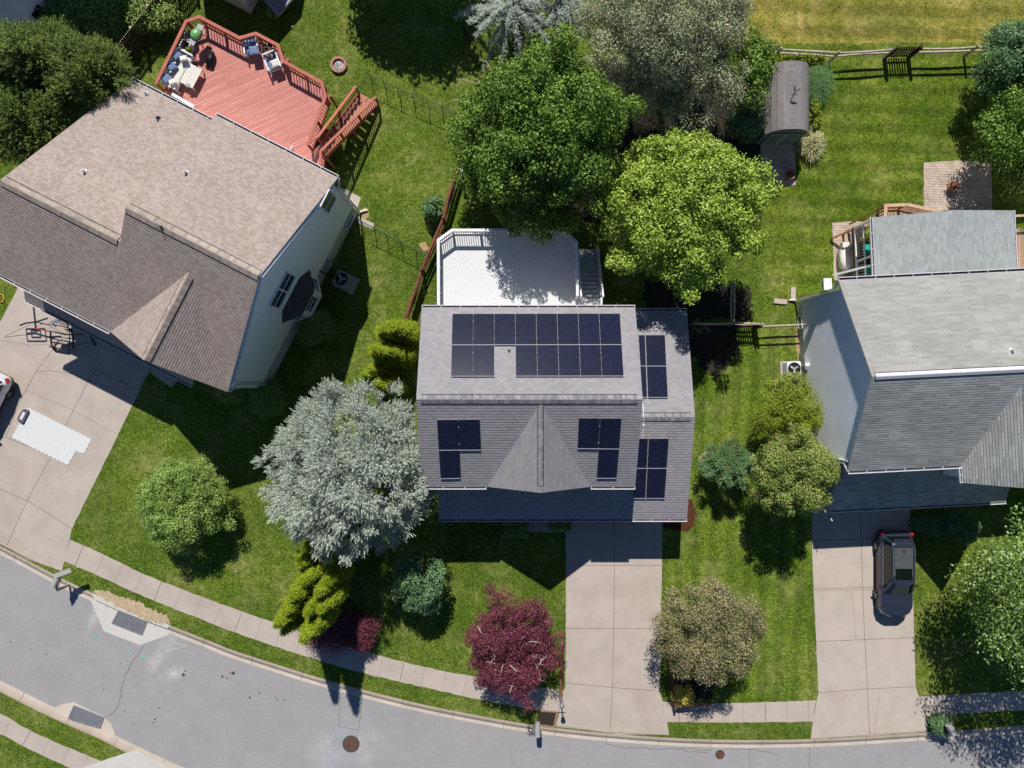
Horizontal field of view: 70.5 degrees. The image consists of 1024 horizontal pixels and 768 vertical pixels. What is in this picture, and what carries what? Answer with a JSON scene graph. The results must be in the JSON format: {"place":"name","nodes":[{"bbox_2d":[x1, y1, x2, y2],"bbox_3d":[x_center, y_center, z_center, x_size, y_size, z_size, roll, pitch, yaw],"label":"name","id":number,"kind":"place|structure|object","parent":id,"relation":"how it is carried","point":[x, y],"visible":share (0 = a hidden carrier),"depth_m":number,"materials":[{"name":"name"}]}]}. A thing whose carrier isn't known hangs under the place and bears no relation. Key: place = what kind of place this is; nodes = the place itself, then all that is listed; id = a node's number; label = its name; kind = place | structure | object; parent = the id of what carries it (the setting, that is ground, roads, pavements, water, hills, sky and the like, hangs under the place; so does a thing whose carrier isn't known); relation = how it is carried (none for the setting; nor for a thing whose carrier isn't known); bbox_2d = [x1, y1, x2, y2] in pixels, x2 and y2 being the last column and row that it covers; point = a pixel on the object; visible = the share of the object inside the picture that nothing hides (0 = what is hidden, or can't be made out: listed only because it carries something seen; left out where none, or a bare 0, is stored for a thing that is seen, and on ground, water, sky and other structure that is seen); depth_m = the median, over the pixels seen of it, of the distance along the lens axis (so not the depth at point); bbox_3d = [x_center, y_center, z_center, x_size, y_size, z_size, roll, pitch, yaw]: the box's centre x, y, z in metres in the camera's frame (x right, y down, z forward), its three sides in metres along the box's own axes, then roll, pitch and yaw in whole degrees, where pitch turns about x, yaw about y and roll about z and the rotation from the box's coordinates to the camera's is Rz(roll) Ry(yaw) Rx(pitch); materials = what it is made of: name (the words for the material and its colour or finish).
{"place":"outdoors","nodes":[
{"label":"outdoors","id":0,"kind":"place"},
{"bbox_2d":[0,714,99,767],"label":"pavement","id":1,"kind":"structure","parent":0,"point":[39,744],"depth_m":41.99,"materials":[{"name":"concrete"}]},
{"bbox_2d":[0,692,125,767],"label":"lawn","id":2,"kind":"structure","parent":0,"point":[13,754],"depth_m":42.00,"materials":[{"name":"green plant"}]},
{"bbox_2d":[0,288,150,571],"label":"driveway","id":3,"kind":"structure","parent":0,"point":[89,390],"depth_m":41.99,"materials":[{"name":"concrete"}]},
{"bbox_2d":[0,371,13,410],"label":"parked car","id":4,"kind":"object","parent":3,"relation":"on","point":[6,387],"visible":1,"depth_m":41.25,"materials":[{"name":"white paint"}]},
{"bbox_2d":[4,318,96,353],"bbox_3d":[-26.539,-2.771,41.312,5.720,1.303,2.046,0,90,0],"label":"rebounder frame","id":5,"kind":"object","parent":3,"relation":"on","point":[58,321],"visible":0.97,"depth_m":41.28,"materials":[{"name":"black metal"}]},
{"bbox_2d":[12,408,90,464],"bbox_3d":[-26.742,3.102,41.977,4.427,0.022,1.985,26,90,0],"label":"play mat","id":6,"kind":"object","parent":3,"relation":"on","point":[49,437],"visible":1,"depth_m":41.97,"materials":[{"name":"white plastic"}]},
{"bbox_2d":[83,750,171,767],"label":"driveway","id":7,"kind":"structure","parent":0,"point":[134,759],"depth_m":41.99,"materials":[{"name":"concrete"}]},
{"bbox_2d":[65,540,563,711],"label":"pavement","id":8,"kind":"structure","parent":0,"point":[167,594],"depth_m":41.99,"materials":[{"name":"concrete"}]},
{"bbox_2d":[0,0,1023,739],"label":"lawn","id":9,"kind":"structure","parent":0,"point":[392,162],"depth_m":42.00,"materials":[{"name":"green plant"}]},
{"bbox_2d":[0,0,61,25],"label":"house","id":10,"kind":"structure","parent":9,"relation":"on","point":[13,10],"depth_m":39.53,"materials":[{"name":"white"}]},
{"bbox_2d":[0,63,79,167],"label":"tree","id":11,"kind":"object","parent":9,"relation":"on","point":[21,132],"visible":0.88,"depth_m":36.71,"materials":[{"name":"green plant"}]},
{"bbox_2d":[0,14,97,99],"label":"tree","id":12,"kind":"object","parent":9,"relation":"on","point":[21,42],"visible":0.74,"depth_m":35.70,"materials":[{"name":"green plant"}]},
{"bbox_2d":[33,0,84,32],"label":"shrub","id":13,"kind":"object","parent":9,"relation":"on","point":[67,11],"visible":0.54,"depth_m":40.69,"materials":[{"name":"green plant"}]},
{"bbox_2d":[31,24,144,120],"bbox_3d":[-21.757,-15.851,38.280,4.935,7.556,4.891,-29,90,0],"label":"tree","id":14,"kind":"object","parent":9,"relation":"on","point":[100,72],"visible":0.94,"depth_m":36.20,"materials":[{"name":"green plant"}]},
{"bbox_2d":[72,0,131,40],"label":"shrub","id":15,"kind":"object","parent":9,"relation":"on","point":[105,14],"visible":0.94,"depth_m":40.69,"materials":[{"name":"green plant"}]},
{"bbox_2d":[91,590,169,624],"bbox_3d":[-22.031,12.852,41.974,5.013,0.001,0.926,23,90,0],"label":"straw","id":16,"kind":"object","parent":9,"relation":"on","point":[138,608],"visible":1,"depth_m":41.97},
{"bbox_2d":[117,0,180,64],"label":"picket fence","id":17,"kind":"object","parent":9,"relation":"on","point":[133,31],"visible":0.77,"depth_m":40.99,"materials":[{"name":"wood"}]},
{"bbox_2d":[121,0,184,34],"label":"shrub","id":18,"kind":"object","parent":9,"relation":"on","point":[158,22],"visible":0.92,"depth_m":40.71,"materials":[{"name":"green plant"}]},
{"bbox_2d":[0,77,366,391],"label":"house","id":19,"kind":"structure","parent":9,"relation":"on","point":[168,235],"depth_m":35.08,"materials":[{"name":"brown"}]},
{"bbox_2d":[269,271,295,308],"bbox_3d":[-11.520,-4.686,36.426,0.926,1.518,1.737,0,90,0],"label":"window","id":20,"kind":"structure","parent":19,"relation":"in","point":[277,300],"depth_m":36.40,"materials":[{"name":"glass"}]},
{"bbox_2d":[320,189,336,213],"bbox_3d":[-9.227,-9.150,36.455,0.496,1.568,0.900,0,90,0],"label":"window","id":21,"kind":"structure","parent":19,"relation":"in","point":[329,199],"depth_m":36.43,"materials":[{"name":"white paint"}]},
{"bbox_2d":[131,452,236,555],"bbox_3d":[-18.197,6.583,40.195,5.434,3.732,5.498,-29,90,0],"label":"bush","id":22,"kind":"object","parent":9,"relation":"on","point":[192,513],"visible":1,"depth_m":39.20,"materials":[{"name":"green plant"}]},
{"bbox_2d":[215,388,250,405],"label":"shrub","id":23,"kind":"object","parent":9,"relation":"on","point":[230,397],"visible":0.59,"depth_m":41.17,"materials":[{"name":"green plant"}]},
{"bbox_2d":[225,0,293,16],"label":"house","id":24,"kind":"structure","parent":9,"relation":"on","point":[278,8],"depth_m":41.10,"materials":[{"name":"white"}]},
{"bbox_2d":[154,15,379,169],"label":"deck","id":25,"kind":"structure","parent":9,"relation":"on","point":[287,107],"depth_m":39.80,"materials":[{"name":"wood"}]},
{"bbox_2d":[160,47,196,93],"bbox_3d":[-18.119,-17.047,39.386,0.850,0.825,2.120,27,90,0],"label":"sofa","id":26,"kind":"object","parent":25,"relation":"on","point":[177,74],"visible":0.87,"depth_m":39.30,"materials":[{"name":"fabric"}]},
{"bbox_2d":[180,63,204,90],"bbox_3d":[-17.429,-16.743,39.582,0.764,0.439,1.180,28,90,0],"label":"coffee table","id":27,"kind":"object","parent":25,"relation":"on","point":[191,74],"visible":0.99,"depth_m":39.36,"materials":[{"name":"white wood"}]},
{"bbox_2d":[247,377,287,423],"bbox_3d":[-13.907,0.889,41.290,2.430,1.520,2.720,0,90,0],"label":"shrub","id":28,"kind":"object","parent":9,"relation":"on","point":[273,400],"visible":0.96,"depth_m":41.00,"materials":[{"name":"green plant"}]},
{"bbox_2d":[272,538,338,636],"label":"arborvitae","id":29,"kind":"object","parent":9,"relation":"on","point":[289,617],"visible":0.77,"depth_m":36.35,"materials":[{"name":"green plant"}]},
{"bbox_2d":[295,307,337,347],"bbox_3d":[-11.198,-3.223,41.211,2.479,1.595,2.449,0,90,0],"label":"shrub","id":30,"kind":"object","parent":9,"relation":"on","point":[318,324],"visible":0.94,"depth_m":40.95,"materials":[{"name":"green plant"}]},
{"bbox_2d":[298,538,355,644],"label":"arborvitae","id":31,"kind":"object","parent":9,"relation":"on","point":[325,601],"visible":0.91,"depth_m":36.80,"materials":[{"name":"green plant"}]},
{"bbox_2d":[294,604,375,659],"bbox_3d":[-10.015,14.018,41.069,4.642,2.024,3.290,0,90,0],"label":"shrub","id":32,"kind":"object","parent":9,"relation":"on","point":[324,637],"visible":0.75,"depth_m":40.67,"materials":[{"name":"red plant"}]},
{"bbox_2d":[330,56,346,73],"bbox_3d":[-10.027,-18.451,41.910,0.959,0.180,0.966,0,90,0],"label":"fire pit","id":33,"kind":"object","parent":9,"relation":"on","point":[338,64],"visible":1,"depth_m":41.86,"materials":[{"name":"brick"}]},
{"bbox_2d":[250,374,438,567],"bbox_3d":[-8.061,4.245,37.352,9.569,9.451,9.408,-40,90,0],"label":"spruce tree","id":34,"kind":"object","parent":9,"relation":"on","point":[377,460],"visible":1,"depth_m":35.18,"materials":[{"name":"grey plant"}]},
{"bbox_2d":[332,270,359,294],"bbox_3d":[-9.590,-5.868,41.550,1.250,0.900,1.000,27,90,0],"label":"air conditioner","id":35,"kind":"object","parent":9,"relation":"on","point":[345,281],"visible":1,"depth_m":41.34,"materials":[{"name":"metal"}]},
{"bbox_2d":[347,610,382,653],"bbox_3d":[-8.493,14.115,41.097,2.067,1.857,2.401,18,90,0],"label":"shrub","id":36,"kind":"object","parent":9,"relation":"on","point":[366,642],"visible":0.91,"depth_m":40.72,"materials":[{"name":"red plant"}]},
{"bbox_2d":[359,362,408,399],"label":"arborvitae","id":37,"kind":"object","parent":9,"relation":"on","point":[376,373],"visible":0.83,"depth_m":38.83,"materials":[{"name":"green plant"}]},
{"bbox_2d":[367,340,418,369],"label":"arborvitae","id":38,"kind":"object","parent":9,"relation":"on","point":[389,353],"visible":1,"depth_m":39.05,"materials":[{"name":"green plant"}]},
{"bbox_2d":[373,317,420,350],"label":"arborvitae","id":39,"kind":"object","parent":9,"relation":"on","point":[405,332],"visible":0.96,"depth_m":39.03,"materials":[{"name":"green plant"}]},
{"bbox_2d":[357,73,456,116],"bbox_3d":[-5.840,-16.481,41.425,5.763,1.150,1.110,12,90,0],"label":"wire fence","id":40,"kind":"object","parent":9,"relation":"on","point":[400,93],"visible":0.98,"depth_m":41.29,"materials":[{"name":"green"}]},
{"bbox_2d":[389,548,446,616],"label":"leafy tree","id":41,"kind":"object","parent":9,"relation":"on","point":[417,580],"visible":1,"depth_m":38.96,"materials":[{"name":"green plant"}]},
{"bbox_2d":[421,195,443,222],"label":"shrub","id":42,"kind":"object","parent":9,"relation":"on","point":[430,207],"visible":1,"depth_m":41.06,"materials":[{"name":"green plant"}]},
{"bbox_2d":[404,166,460,320],"bbox_3d":[-4.513,-7.847,41.333,0.369,1.335,9.894,19,90,0],"label":"rail fence","id":43,"kind":"object","parent":9,"relation":"on","point":[433,245],"visible":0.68,"depth_m":40.83,"materials":[{"name":"wood"}]},
{"bbox_2d":[452,0,558,73],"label":"weeping tree","id":44,"kind":"object","parent":9,"relation":"on","point":[514,16],"visible":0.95,"depth_m":38.89,"materials":[{"name":"grey plant"}]},
{"bbox_2d":[462,582,565,713],"bbox_3d":[0.216,14.239,40.166,5.809,3.821,6.110,23,90,0],"label":"red maple tree","id":45,"kind":"object","parent":9,"relation":"on","point":[509,666],"visible":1,"depth_m":39.13,"materials":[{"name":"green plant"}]},
{"bbox_2d":[503,522,527,538],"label":"hedge","id":46,"kind":"object","parent":9,"relation":"on","point":[513,530],"visible":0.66,"depth_m":41.13,"materials":[{"name":"green plant"}]},
{"bbox_2d":[537,709,557,727],"bbox_3d":[2.019,19.363,41.977,1.195,0.085,1.005,6,90,0],"label":"flower bed","id":47,"kind":"object","parent":9,"relation":"on","point":[546,717],"visible":0.91,"depth_m":41.97,"materials":[{"name":"soil"}]},
{"bbox_2d":[527,0,588,45],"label":"weeping tree","id":48,"kind":"object","parent":9,"relation":"on","point":[562,8],"visible":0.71,"depth_m":38.74,"materials":[{"name":"grey plant"}]},
{"bbox_2d":[498,56,760,224],"bbox_3d":[6.622,-14.116,41.988,15.792,0.001,9.831,0,90,0],"label":"mulch bed","id":49,"kind":"object","parent":9,"relation":"on","point":[717,131],"visible":0.09,"depth_m":41.99,"materials":[{"name":"soil"}]},
{"bbox_2d":[441,20,646,247],"bbox_3d":[1.286,-12.314,37.062,10.008,10.050,8.900,40,90,0],"label":"maple tree","id":50,"kind":"object","parent":49,"relation":"on","point":[517,152],"visible":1,"depth_m":34.34,"materials":[{"name":"green plant"}]},
{"bbox_2d":[568,0,742,101],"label":"crabapple tree","id":51,"kind":"object","parent":49,"relation":"on","point":[627,35],"visible":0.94,"depth_m":34.47,"materials":[{"name":"green plant"}]},
{"bbox_2d":[612,19,753,138],"bbox_3d":[8.715,-15.562,38.372,7.363,7.386,6.768,0,90,0],"label":"crabapple tree","id":52,"kind":"object","parent":49,"relation":"on","point":[724,84],"visible":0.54,"depth_m":36.64,"materials":[{"name":"green plant"}]},
{"bbox_2d":[723,93,766,143],"bbox_3d":[13.204,-14.954,40.784,2.547,2.448,2.770,24,90,0],"label":"shrub","id":53,"kind":"object","parent":49,"relation":"on","point":[746,123],"visible":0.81,"depth_m":40.23,"materials":[{"name":"green plant"}]},
{"bbox_2d":[728,22,781,112],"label":"leafy tree","id":54,"kind":"object","parent":49,"relation":"on","point":[755,53],"visible":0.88,"depth_m":37.17,"materials":[{"name":"green plant"}]},
{"bbox_2d":[594,125,784,305],"bbox_3d":[8.566,-8.647,37.664,8.938,8.796,8.720,25,90,0],"label":"leafy tree","id":55,"kind":"object","parent":9,"relation":"on","point":[674,228],"visible":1,"depth_m":35.16,"materials":[{"name":"green plant"}]},
{"bbox_2d":[642,279,752,321],"bbox_3d":[10.752,-4.796,41.990,6.449,0.001,2.568,0,90,0],"label":"mulch bed","id":56,"kind":"object","parent":9,"relation":"on","point":[709,305],"visible":0.62,"depth_m":41.99,"materials":[{"name":"soil"}]},
{"bbox_2d":[678,0,755,58],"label":"crabapple tree","id":57,"kind":"object","parent":9,"relation":"on","point":[739,7],"visible":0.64,"depth_m":35.53,"materials":[{"name":"green plant"}]},
{"bbox_2d":[789,210,1023,512],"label":"house","id":58,"kind":"structure","parent":9,"relation":"on","point":[911,347],"depth_m":35.73,"materials":[{"name":"grey"}]},
{"bbox_2d":[830,203,1023,276],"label":"deck","id":59,"kind":"structure","parent":58,"relation":"attached to","point":[901,209],"depth_m":40.03,"materials":[{"name":"brown wood"}]},
{"bbox_2d":[907,513,951,537],"bbox_3d":[24.123,8.115,41.570,3.131,1.131,1.464,0,90,0],"label":"shrub","id":60,"kind":"object","parent":9,"relation":"on","point":[931,524],"visible":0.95,"depth_m":41.34,"materials":[{"name":"green plant"}]},
{"bbox_2d":[928,711,954,736],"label":"shrub","id":61,"kind":"object","parent":9,"relation":"on","point":[939,721],"visible":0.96,"depth_m":41.28,"materials":[{"name":"green plant"}]},
{"bbox_2d":[946,510,982,548],"bbox_3d":[25.494,8.100,40.966,1.696,2.102,2.062,-29,90,0],"label":"shrub","id":62,"kind":"object","parent":9,"relation":"on","point":[965,528],"visible":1,"depth_m":40.54,"materials":[{"name":"green plant"}]},
{"bbox_2d":[944,502,1023,695],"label":"maple tree","id":63,"kind":"object","parent":9,"relation":"on","point":[1008,576],"visible":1,"depth_m":36.50,"materials":[{"name":"green plant"}]},
{"bbox_2d":[0,555,1023,767],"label":"road","id":64,"kind":"structure","parent":0,"point":[181,702],"depth_m":42.13,"materials":[{"name":"asphalt"}]},
{"bbox_2d":[53,702,115,738],"bbox_3d":[-24.633,19.568,42.107,4.278,0.074,1.345,30,90,0],"label":"storm drain","id":65,"kind":"object","parent":64,"relation":"on","point":[75,712],"visible":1,"depth_m":42.10,"materials":[{"name":"concrete"}]},
{"bbox_2d":[91,594,169,644],"bbox_3d":[-22.357,13.908,42.061,5.001,0.166,1.906,23,90,0],"label":"storm drain","id":66,"kind":"object","parent":64,"relation":"on","point":[122,623],"visible":1,"depth_m":42.11,"materials":[{"name":"concrete"}]},
{"bbox_2d":[342,735,359,751],"bbox_3d":[-9.356,20.913,42.113,1.000,0.022,1.000,0,90,0],"label":"manhole","id":67,"kind":"object","parent":64,"relation":"on","point":[350,743],"visible":1,"depth_m":42.11,"materials":[{"name":"metal"}]},
{"bbox_2d":[416,305,694,521],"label":"house","id":68,"kind":"structure","parent":0,"point":[555,413],"depth_m":35.53,"materials":[{"name":"grey"}]},
{"bbox_2d":[437,229,603,304],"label":"deck","id":69,"kind":"structure","parent":68,"relation":"attached to","point":[488,268],"depth_m":39.55,"materials":[{"name":"white paint"}]},
{"bbox_2d":[556,522,668,735],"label":"driveway","id":70,"kind":"structure","parent":0,"point":[613,605],"depth_m":41.99,"materials":[{"name":"concrete"}]},
{"bbox_2d":[672,95,705,137],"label":"shrub","id":71,"kind":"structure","parent":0,"point":[699,107],"depth_m":40.09,"materials":[{"name":"green plant"}]},
{"bbox_2d":[663,700,815,722],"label":"pavement","id":72,"kind":"structure","parent":0,"point":[792,711],"depth_m":41.99,"materials":[{"name":"concrete"}]},
{"bbox_2d":[665,327,816,700],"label":"side lawn","id":73,"kind":"structure","parent":0,"point":[739,542],"depth_m":42.00,"materials":[{"name":"green plant"}]},
{"bbox_2d":[664,499,695,530],"bbox_3d":[9.683,7.476,41.980,1.953,0.001,2.092,0,90,0],"label":"mulch bed","id":74,"kind":"object","parent":73,"relation":"on","point":[688,525],"visible":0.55,"depth_m":41.98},
{"bbox_2d":[667,653,710,708],"bbox_3d":[9.479,17.327,41.532,1.762,0.935,3.825,-39,90,0],"label":"rail fence","id":75,"kind":"object","parent":73,"relation":"on","point":[673,692],"visible":0.81,"depth_m":41.25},
{"bbox_2d":[671,673,717,699],"bbox_3d":[10.601,17.502,41.988,2.897,0.001,1.587,0,90,0],"label":"mulch bed","id":76,"kind":"object","parent":73,"relation":"on","point":[701,691],"visible":0.46,"depth_m":41.99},
{"bbox_2d":[669,684,694,707],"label":"shrub","id":77,"kind":"object","parent":76,"relation":"on","point":[681,698],"visible":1,"depth_m":41.17,"materials":[{"name":"green plant"}]},
{"bbox_2d":[648,572,769,687],"bbox_3d":[10.454,13.110,39.408,6.496,5.295,5.918,0,90,0],"label":"leafy tree","id":78,"kind":"object","parent":73,"relation":"on","point":[705,619],"visible":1,"depth_m":37.96,"materials":[{"name":"green plant"}]},
{"bbox_2d":[688,319,739,379],"bbox_3d":[11.629,-1.987,41.988,3.158,0.001,3.510,0,90,0],"label":"mulch bed","id":79,"kind":"object","parent":73,"relation":"on","point":[714,349],"visible":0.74,"depth_m":41.99,"materials":[{"name":"soil"}]},
{"bbox_2d":[695,437,756,493],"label":"spruce tree","id":80,"kind":"object","parent":73,"relation":"on","point":[741,465],"visible":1,"depth_m":39.62,"materials":[{"name":"green plant"}]},
{"bbox_2d":[764,429,799,499],"bbox_3d":[16.348,4.568,41.988,3.570,0.001,4.386,0,90,0],"label":"mulch bed","id":81,"kind":"object","parent":73,"relation":"on","point":[766,442],"visible":0.06,"depth_m":41.99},
{"bbox_2d":[749,421,844,518],"bbox_3d":[14.929,4.543,39.019,4.610,6.100,5.227,0,90,0],"label":"leafy tree","id":82,"kind":"object","parent":81,"relation":"on","point":[802,471],"visible":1,"depth_m":37.05,"materials":[{"name":"green plant"}]},
{"bbox_2d":[749,371,823,445],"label":"leafy tree","id":83,"kind":"object","parent":73,"relation":"on","point":[798,414],"visible":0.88,"depth_m":38.67,"materials":[{"name":"green plant"}]},
{"bbox_2d":[779,361,800,376],"bbox_3d":[16.140,-0.825,41.550,1.250,0.900,1.000,-3,90,0],"label":"air conditioner","id":84,"kind":"object","parent":73,"relation":"on","point":[792,367],"visible":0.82,"depth_m":41.15,"materials":[{"name":"metal"}]},
{"bbox_2d":[795,126,829,163],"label":"ornamental grass","id":85,"kind":"object","parent":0,"point":[812,144],"depth_m":41.51,"materials":[{"name":"plant"}]},
{"bbox_2d":[808,53,837,106],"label":"ornamental grass","id":86,"kind":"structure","parent":0,"point":[820,77],"depth_m":41.34,"materials":[{"name":"plant"}]},
{"bbox_2d":[687,0,1023,46],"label":"field","id":87,"kind":"structure","parent":0,"point":[857,22],"depth_m":42.00,"materials":[{"name":"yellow plant"}]},
{"bbox_2d":[810,499,928,739],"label":"driveway","id":88,"kind":"structure","parent":0,"point":[865,652],"depth_m":41.99,"materials":[{"name":"concrete"}]},
{"bbox_2d":[872,529,918,615],"bbox_3d":[21.797,10.750,41.123,2.294,1.734,4.901,0,90,0],"label":"parked car","id":89,"kind":"object","parent":88,"relation":"on","point":[895,551],"visible":1,"depth_m":40.83,"materials":[{"name":"black paint"}]},
{"bbox_2d":[732,42,1023,299],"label":"back lawn","id":90,"kind":"structure","parent":0,"point":[890,126],"depth_m":41.99,"materials":[{"name":"green plant"}]},
{"bbox_2d":[760,144,795,185],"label":"patio","id":91,"kind":"structure","parent":90,"relation":"on","point":[781,158],"depth_m":41.97,"materials":[{"name":"brick"}]},
{"bbox_2d":[755,61,809,144],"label":"shed","id":92,"kind":"structure","parent":90,"relation":"on","point":[786,117],"depth_m":39.42,"materials":[{"name":"wood"}]},
{"bbox_2d":[778,51,827,66],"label":"shrub","id":93,"kind":"object","parent":90,"relation":"on","point":[812,58],"visible":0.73,"depth_m":41.21,"materials":[{"name":"green plant"}]},
{"bbox_2d":[809,99,823,131],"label":"shrub","id":94,"kind":"object","parent":90,"relation":"on","point":[816,113],"visible":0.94,"depth_m":41.41,"materials":[{"name":"green plant"}]},
{"bbox_2d":[767,44,894,62],"bbox_3d":[18.020,-18.800,41.307,7.078,1.385,0.412,1,90,0],"label":"rail fence","id":95,"kind":"object","parent":90,"relation":"on","point":[853,53],"visible":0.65,"depth_m":40.85,"materials":[{"name":"wood"}]},
{"bbox_2d":[883,45,923,59],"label":"gate","id":96,"kind":"structure","parent":95,"relation":"attached to","point":[914,50],"depth_m":41.19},
{"bbox_2d":[832,221,862,279],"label":"patio","id":97,"kind":"structure","parent":90,"relation":"on","point":[838,228],"depth_m":41.98,"materials":[{"name":"stone"}]},
{"bbox_2d":[837,241,851,269],"bbox_3d":[19.119,-7.305,41.515,0.810,0.770,1.588,0,90,0],"label":"garden seat","id":98,"kind":"object","parent":97,"relation":"on","point":[844,259],"visible":0.91,"depth_m":41.24,"materials":[{"name":"beige fabric"}]},
{"bbox_2d":[923,160,991,209],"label":"patio","id":99,"kind":"structure","parent":90,"relation":"on","point":[973,191],"depth_m":41.97,"materials":[{"name":"stone"}]},
{"bbox_2d":[910,45,1019,58],"bbox_3d":[28.246,-18.991,41.307,10.636,1.385,0.227,-1,90,0],"label":"rail fence","id":100,"kind":"object","parent":90,"relation":"on","point":[956,49],"visible":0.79,"depth_m":41.19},
{"bbox_2d":[966,76,1023,202],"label":"leafy tree","id":101,"kind":"object","parent":90,"relation":"on","point":[1008,128],"visible":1,"depth_m":38.64,"materials":[{"name":"green plant"}]},
{"bbox_2d":[967,15,1023,99],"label":"leafy tree","id":102,"kind":"object","parent":90,"relation":"on","point":[1002,68],"visible":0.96,"depth_m":38.65,"materials":[{"name":"green plant"}]},
{"bbox_2d":[919,691,1023,715],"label":"pavement","id":103,"kind":"structure","parent":0,"point":[983,702],"depth_m":41.99,"materials":[{"name":"concrete"}]},
{"label":"ground","id":104,"kind":"structure","parent":0,"visible":0},
{"bbox_2d":[0,681,182,767],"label":"kerb","id":105,"kind":"structure","parent":104,"relation":"on","point":[48,710],"depth_m":42.06,"materials":[{"name":"concrete"}]},
{"bbox_2d":[0,546,1023,747],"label":"kerb","id":106,"kind":"structure","parent":104,"relation":"on","point":[264,664],"depth_m":42.07,"materials":[{"name":"concrete"}]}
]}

